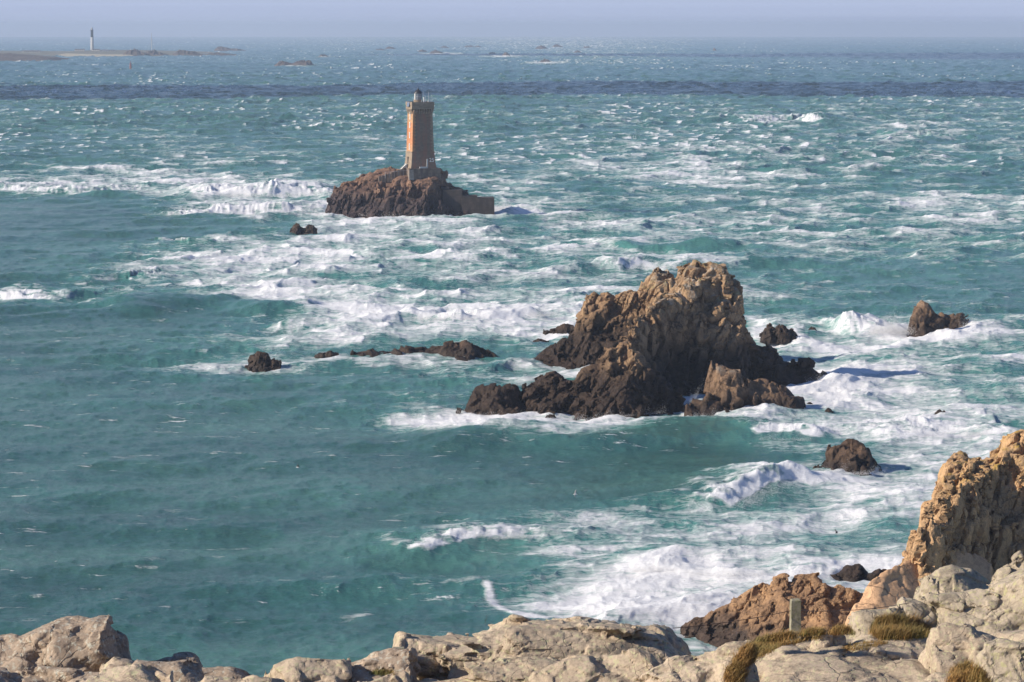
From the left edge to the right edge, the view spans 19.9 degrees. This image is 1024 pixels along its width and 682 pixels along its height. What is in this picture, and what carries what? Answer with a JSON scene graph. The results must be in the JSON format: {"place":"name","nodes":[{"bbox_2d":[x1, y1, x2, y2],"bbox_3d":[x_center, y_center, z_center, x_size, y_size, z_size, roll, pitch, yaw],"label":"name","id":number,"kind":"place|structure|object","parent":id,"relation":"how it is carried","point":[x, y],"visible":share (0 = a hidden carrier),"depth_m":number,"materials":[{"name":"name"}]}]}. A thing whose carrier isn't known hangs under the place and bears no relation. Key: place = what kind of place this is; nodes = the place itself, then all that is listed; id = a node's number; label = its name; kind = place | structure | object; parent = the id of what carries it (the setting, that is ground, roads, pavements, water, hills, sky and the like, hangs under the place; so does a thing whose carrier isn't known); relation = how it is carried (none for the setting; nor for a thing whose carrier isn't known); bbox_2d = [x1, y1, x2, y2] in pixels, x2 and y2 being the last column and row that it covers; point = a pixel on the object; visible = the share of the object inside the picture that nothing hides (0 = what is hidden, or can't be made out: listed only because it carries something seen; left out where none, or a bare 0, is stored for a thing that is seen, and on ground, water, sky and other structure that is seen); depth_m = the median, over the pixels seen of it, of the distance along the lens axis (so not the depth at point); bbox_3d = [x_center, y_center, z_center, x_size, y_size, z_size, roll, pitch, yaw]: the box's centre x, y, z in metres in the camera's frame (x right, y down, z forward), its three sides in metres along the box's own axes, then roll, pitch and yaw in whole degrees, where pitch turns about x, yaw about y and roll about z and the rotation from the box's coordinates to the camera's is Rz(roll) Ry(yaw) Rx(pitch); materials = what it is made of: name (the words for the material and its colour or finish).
{"place":"outdoors","nodes":[
{"label":"outdoors","id":0,"kind":"place"},
{"bbox_2d":[60,53,132,56],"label":"beach","id":1,"kind":"structure","parent":0,"point":[73,54],"depth_m":5883.50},
{"bbox_2d":[0,50,222,55],"bbox_3d":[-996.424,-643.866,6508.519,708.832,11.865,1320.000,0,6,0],"label":"distant island","id":2,"kind":"structure","parent":0,"point":[55,53],"depth_m":6171.26,"materials":[{"name":"grey stone"}]},
{"bbox_2d":[22,50,40,51],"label":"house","id":3,"kind":"structure","parent":2,"relation":"on","point":[31,50],"depth_m":6207.58,"materials":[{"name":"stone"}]},
{"bbox_2d":[90,28,93,49],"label":"lighthouse","id":4,"kind":"object","parent":2,"relation":"on","point":[92,42],"visible":0.95,"depth_m":6860.80,"materials":[{"name":"concrete"}]},
{"bbox_2d":[123,48,148,55],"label":"rock","id":5,"kind":"object","parent":2,"relation":"on","point":[134,52],"visible":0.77,"depth_m":5948.59,"materials":[{"name":"grey stone"}]},
{"bbox_2d":[145,49,167,55],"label":"rock","id":6,"kind":"object","parent":2,"relation":"on","point":[153,52],"visible":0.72,"depth_m":6004.83,"materials":[{"name":"grey stone"}]},
{"bbox_2d":[172,49,203,55],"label":"rock","id":7,"kind":"object","parent":2,"relation":"on","point":[185,52],"visible":0.65,"depth_m":6049.76,"materials":[{"name":"grey stone"}]},
{"bbox_2d":[0,36,1023,676],"bbox_3d":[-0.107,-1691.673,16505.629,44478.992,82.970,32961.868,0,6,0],"label":"sea","id":8,"kind":"structure","parent":0,"point":[158,442],"depth_m":612.05,"materials":[{"name":"liquid"}]},
{"bbox_2d":[0,53,70,60],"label":"island point","id":9,"kind":"structure","parent":8,"relation":"on","point":[12,57],"depth_m":5105.89,"materials":[{"name":"grey stone"}]},
{"bbox_2d":[204,52,235,55],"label":"rock","id":10,"kind":"object","parent":8,"relation":"in","point":[221,54],"visible":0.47,"depth_m":6055.18,"materials":[{"name":"grey stone"}]},
{"bbox_2d":[214,46,245,50],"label":"rock","id":11,"kind":"object","parent":8,"relation":"in","point":[221,48],"visible":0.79,"depth_m":7240.64,"materials":[{"name":"grey stone"}]},
{"bbox_2d":[244,351,281,371],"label":"rock","id":12,"kind":"object","parent":8,"relation":"in","point":[259,361],"visible":1,"depth_m":523.90,"materials":[{"name":"stone"}]},
{"bbox_2d":[274,60,313,65],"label":"rock","id":13,"kind":"object","parent":8,"relation":"in","point":[300,62],"visible":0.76,"depth_m":4441.82,"materials":[{"name":"grey stone"}]},
{"bbox_2d":[290,223,316,234],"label":"rock","id":14,"kind":"object","parent":8,"relation":"in","point":[297,229],"visible":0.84,"depth_m":864.36,"materials":[{"name":"stone"}]},
{"bbox_2d":[314,350,338,358],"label":"rock","id":15,"kind":"object","parent":8,"relation":"in","point":[328,354],"visible":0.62,"depth_m":538.98,"materials":[{"name":"stone"}]},
{"bbox_2d":[325,166,468,217],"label":"rock","id":16,"kind":"object","parent":8,"relation":"in","point":[368,195],"visible":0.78,"depth_m":936.99,"materials":[{"name":"stone"}]},
{"bbox_2d":[378,167,440,181],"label":"terrace","id":17,"kind":"structure","parent":16,"relation":"on","point":[412,174],"depth_m":938.66,"materials":[{"name":"stone"}]},
{"bbox_2d":[401,89,435,168],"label":"lighthouse","id":18,"kind":"object","parent":17,"relation":"on","point":[420,152],"visible":1,"depth_m":938.26,"materials":[{"name":"stone"}]},
{"bbox_2d":[350,340,497,360],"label":"reef","id":19,"kind":"object","parent":8,"relation":"in","point":[467,350],"visible":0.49,"depth_m":539.21},
{"bbox_2d":[441,186,494,214],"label":"quay","id":20,"kind":"structure","parent":8,"relation":"in","point":[456,199],"depth_m":937.30,"materials":[{"name":"concrete"}]},
{"bbox_2d":[533,338,548,341],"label":"rock","id":21,"kind":"object","parent":8,"relation":"in","point":[539,340],"visible":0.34,"depth_m":566.28,"materials":[{"name":"stone"}]},
{"bbox_2d":[535,45,547,48],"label":"reef","id":22,"kind":"object","parent":8,"relation":"in","point":[540,47],"visible":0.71,"depth_m":7896.32},
{"bbox_2d":[543,323,573,334],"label":"rock","id":23,"kind":"object","parent":8,"relation":"in","point":[564,328],"visible":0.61,"depth_m":579.73,"materials":[{"name":"stone"}]},
{"bbox_2d":[143,185,991,619],"bbox_3d":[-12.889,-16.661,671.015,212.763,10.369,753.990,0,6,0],"label":"sea spray","id":24,"kind":"object","parent":8,"relation":"on","point":[877,329],"visible":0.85,"depth_m":471.40,"materials":[{"name":"white liquid"}]},
{"bbox_2d":[456,260,838,420],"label":"sea stack","id":25,"kind":"object","parent":8,"relation":"in","point":[658,341],"visible":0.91,"depth_m":489.75,"materials":[{"name":"stone"}]},
{"bbox_2d":[684,361,805,415],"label":"rock","id":26,"kind":"object","parent":8,"relation":"in","point":[726,389],"visible":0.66,"depth_m":460.69,"materials":[{"name":"brown stone"}]},
{"bbox_2d":[759,323,797,343],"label":"rock","id":27,"kind":"object","parent":8,"relation":"in","point":[777,334],"visible":0.99,"depth_m":569.90,"materials":[{"name":"stone"}]},
{"bbox_2d":[813,438,881,475],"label":"rock","id":28,"kind":"object","parent":8,"relation":"in","point":[853,455],"visible":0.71,"depth_m":403.45,"materials":[{"name":"brown stone"}]},
{"bbox_2d":[830,564,886,581],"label":"rock","id":29,"kind":"object","parent":8,"relation":"in","point":[854,573],"visible":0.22,"depth_m":323.48,"materials":[{"name":"stone"}]},
{"bbox_2d":[907,300,968,336],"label":"rock","id":30,"kind":"object","parent":8,"relation":"in","point":[925,318],"visible":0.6,"depth_m":577.44,"materials":[{"name":"brown stone"}]},
{"bbox_2d":[0,0,1023,36],"label":"sky","id":31,"kind":"structure","parent":0,"point":[18,18],"materials":[{"name":"blue"}]},
{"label":"ground","id":32,"kind":"structure","parent":0,"visible":0},
{"bbox_2d":[0,664,124,681],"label":"boulder","id":33,"kind":"object","parent":32,"relation":"on","point":[49,674],"visible":0.61,"depth_m":79.20,"materials":[{"name":"brown stone"}]},
{"bbox_2d":[0,614,131,672],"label":"boulder","id":34,"kind":"object","parent":32,"relation":"on","point":[85,644],"visible":0.77,"depth_m":80.71,"materials":[{"name":"brown stone"}]},
{"bbox_2d":[99,657,133,670],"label":"boulder","id":35,"kind":"object","parent":32,"relation":"on","point":[117,660],"visible":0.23,"depth_m":79.80,"materials":[{"name":"stone"}]},
{"bbox_2d":[75,664,173,681],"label":"boulder","id":36,"kind":"object","parent":32,"relation":"on","point":[136,673],"visible":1,"depth_m":77.13,"materials":[{"name":"stone"}]},
{"bbox_2d":[132,652,202,667],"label":"boulder","id":37,"kind":"object","parent":32,"relation":"on","point":[183,656],"visible":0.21,"depth_m":81.74,"materials":[{"name":"stone"}]},
{"bbox_2d":[133,659,203,681],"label":"boulder","id":38,"kind":"object","parent":32,"relation":"on","point":[186,670],"visible":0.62,"depth_m":78.98,"materials":[{"name":"brown stone"}]},
{"bbox_2d":[202,666,249,679],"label":"boulder","id":39,"kind":"object","parent":32,"relation":"on","point":[232,672],"visible":0.55,"depth_m":80.67,"materials":[{"name":"brown stone"}]},
{"bbox_2d":[198,675,284,681],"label":"boulder","id":40,"kind":"object","parent":32,"relation":"on","point":[250,678],"visible":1,"depth_m":77.67,"materials":[{"name":"stone"}]},
{"bbox_2d":[264,657,351,681],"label":"boulder","id":41,"kind":"object","parent":32,"relation":"on","point":[298,669],"visible":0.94,"depth_m":80.09,"materials":[{"name":"stone"}]},
{"bbox_2d":[348,646,419,681],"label":"boulder","id":42,"kind":"object","parent":32,"relation":"on","point":[406,660],"visible":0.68,"depth_m":80.84,"materials":[{"name":"brown stone"}]},
{"bbox_2d":[369,668,395,675],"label":"grass tuft","id":43,"kind":"object","parent":42,"relation":"on","point":[376,672],"visible":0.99,"depth_m":80.65,"materials":[{"name":"green plant"}]},
{"bbox_2d":[357,670,410,681],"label":"boulder","id":44,"kind":"object","parent":32,"relation":"on","point":[401,676],"visible":1,"depth_m":78.21,"materials":[{"name":"stone"}]},
{"bbox_2d":[418,655,577,681],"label":"boulder","id":45,"kind":"object","parent":32,"relation":"on","point":[517,669],"visible":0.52,"depth_m":80.21,"materials":[{"name":"stone"}]},
{"bbox_2d":[392,614,690,679],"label":"boulder","id":46,"kind":"object","parent":32,"relation":"on","point":[444,657],"visible":0.63,"depth_m":81.87,"materials":[{"name":"stone"}]},
{"bbox_2d":[528,648,659,681],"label":"boulder","id":47,"kind":"object","parent":32,"relation":"on","point":[631,665],"visible":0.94,"depth_m":78.61,"materials":[{"name":"stone"}]},
{"bbox_2d":[638,640,759,681],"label":"boulder","id":48,"kind":"object","parent":32,"relation":"on","point":[706,667],"visible":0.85,"depth_m":77.58,"materials":[{"name":"stone"}]},
{"bbox_2d":[721,661,750,681],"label":"grass tuft","id":49,"kind":"object","parent":48,"relation":"on","point":[735,675],"visible":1,"depth_m":76.79,"materials":[{"name":"brown plant"}]},
{"bbox_2d":[680,572,862,647],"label":"rock","id":50,"kind":"object","parent":32,"relation":"on","point":[813,592],"visible":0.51,"depth_m":293.73,"materials":[{"name":"stone"}]},
{"bbox_2d":[728,628,824,671],"bbox_3d":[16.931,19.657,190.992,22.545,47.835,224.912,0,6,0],"label":"grass tuft","id":51,"kind":"object","parent":32,"relation":"on","point":[748,653],"visible":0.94,"depth_m":83.31,"materials":[{"name":"brown plant"}]},
{"bbox_2d":[845,604,906,639],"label":"boulder","id":52,"kind":"object","parent":32,"relation":"on","point":[860,621],"visible":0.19,"depth_m":91.51,"materials":[{"name":"grey stone"}]},
{"bbox_2d":[825,621,855,635],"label":"grass tuft","id":53,"kind":"object","parent":52,"relation":"on","point":[841,629],"visible":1,"depth_m":83.32,"materials":[{"name":"plant"}]},
{"bbox_2d":[755,629,1023,681],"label":"slab","id":54,"kind":"structure","parent":32,"relation":"on","point":[892,660],"depth_m":82.94,"materials":[{"name":"stone"}]},
{"bbox_2d":[677,598,907,640],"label":"wire fence","id":55,"kind":"object","parent":54,"relation":"on","point":[795,615],"visible":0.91,"depth_m":85.24,"materials":[{"name":"wood"}]},
{"bbox_2d":[810,629,833,649],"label":"boulder","id":56,"kind":"object","parent":54,"relation":"on","point":[826,641],"visible":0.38,"depth_m":84.44,"materials":[{"name":"stone"}]},
{"bbox_2d":[800,626,828,636],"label":"grass tuft","id":57,"kind":"object","parent":56,"relation":"on","point":[813,631],"visible":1,"depth_m":83.33,"materials":[{"name":"brown plant"}]},
{"bbox_2d":[832,634,846,645],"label":"boulder","id":58,"kind":"object","parent":54,"relation":"on","point":[839,640],"visible":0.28,"depth_m":84.66,"materials":[{"name":"stone"}]},
{"bbox_2d":[836,638,887,651],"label":"grass tuft","id":59,"kind":"object","parent":54,"relation":"on","point":[865,643],"visible":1,"depth_m":84.39,"materials":[{"name":"brown plant"}]},
{"bbox_2d":[918,622,996,673],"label":"boulder","id":60,"kind":"object","parent":54,"relation":"on","point":[948,646],"visible":0.56,"depth_m":82.42,"materials":[{"name":"stone"}]},
{"bbox_2d":[944,658,993,681],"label":"grass tuft","id":61,"kind":"object","parent":54,"relation":"on","point":[960,673],"visible":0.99,"depth_m":76.85,"materials":[{"name":"brown plant"}]},
{"bbox_2d":[947,638,1023,681],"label":"boulder","id":62,"kind":"object","parent":54,"relation":"on","point":[1001,659],"visible":0.88,"depth_m":76.32,"materials":[{"name":"grey stone"}]},
{"bbox_2d":[866,608,934,641],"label":"grass tuft","id":63,"kind":"object","parent":32,"relation":"on","point":[893,627],"visible":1,"depth_m":85.50,"materials":[{"name":"plant"}]},
{"bbox_2d":[890,596,924,606],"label":"boulder","id":64,"kind":"object","parent":32,"relation":"on","point":[922,598],"visible":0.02,"depth_m":98.94,"materials":[{"name":"grey stone"}]},
{"bbox_2d":[897,597,937,627],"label":"boulder","id":65,"kind":"object","parent":32,"relation":"on","point":[926,611],"visible":0.21,"depth_m":93.40,"materials":[{"name":"grey stone"}]},
{"bbox_2d":[845,429,1023,625],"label":"cliff","id":66,"kind":"structure","parent":32,"relation":"on","point":[972,513],"depth_m":283.04,"materials":[{"name":"stone"}]},
{"bbox_2d":[913,564,990,600],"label":"boulder","id":67,"kind":"object","parent":32,"relation":"on","point":[949,578],"visible":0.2,"depth_m":100.78,"materials":[{"name":"grey stone"}]},
{"bbox_2d":[921,568,1023,633],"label":"boulder","id":68,"kind":"object","parent":32,"relation":"on","point":[997,606],"visible":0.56,"depth_m":93.09,"materials":[{"name":"grey stone"}]},
{"bbox_2d":[991,551,1023,583],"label":"boulder","id":69,"kind":"object","parent":32,"relation":"on","point":[1017,563],"visible":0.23,"depth_m":113.34,"materials":[{"name":"grey stone"}]}
]}

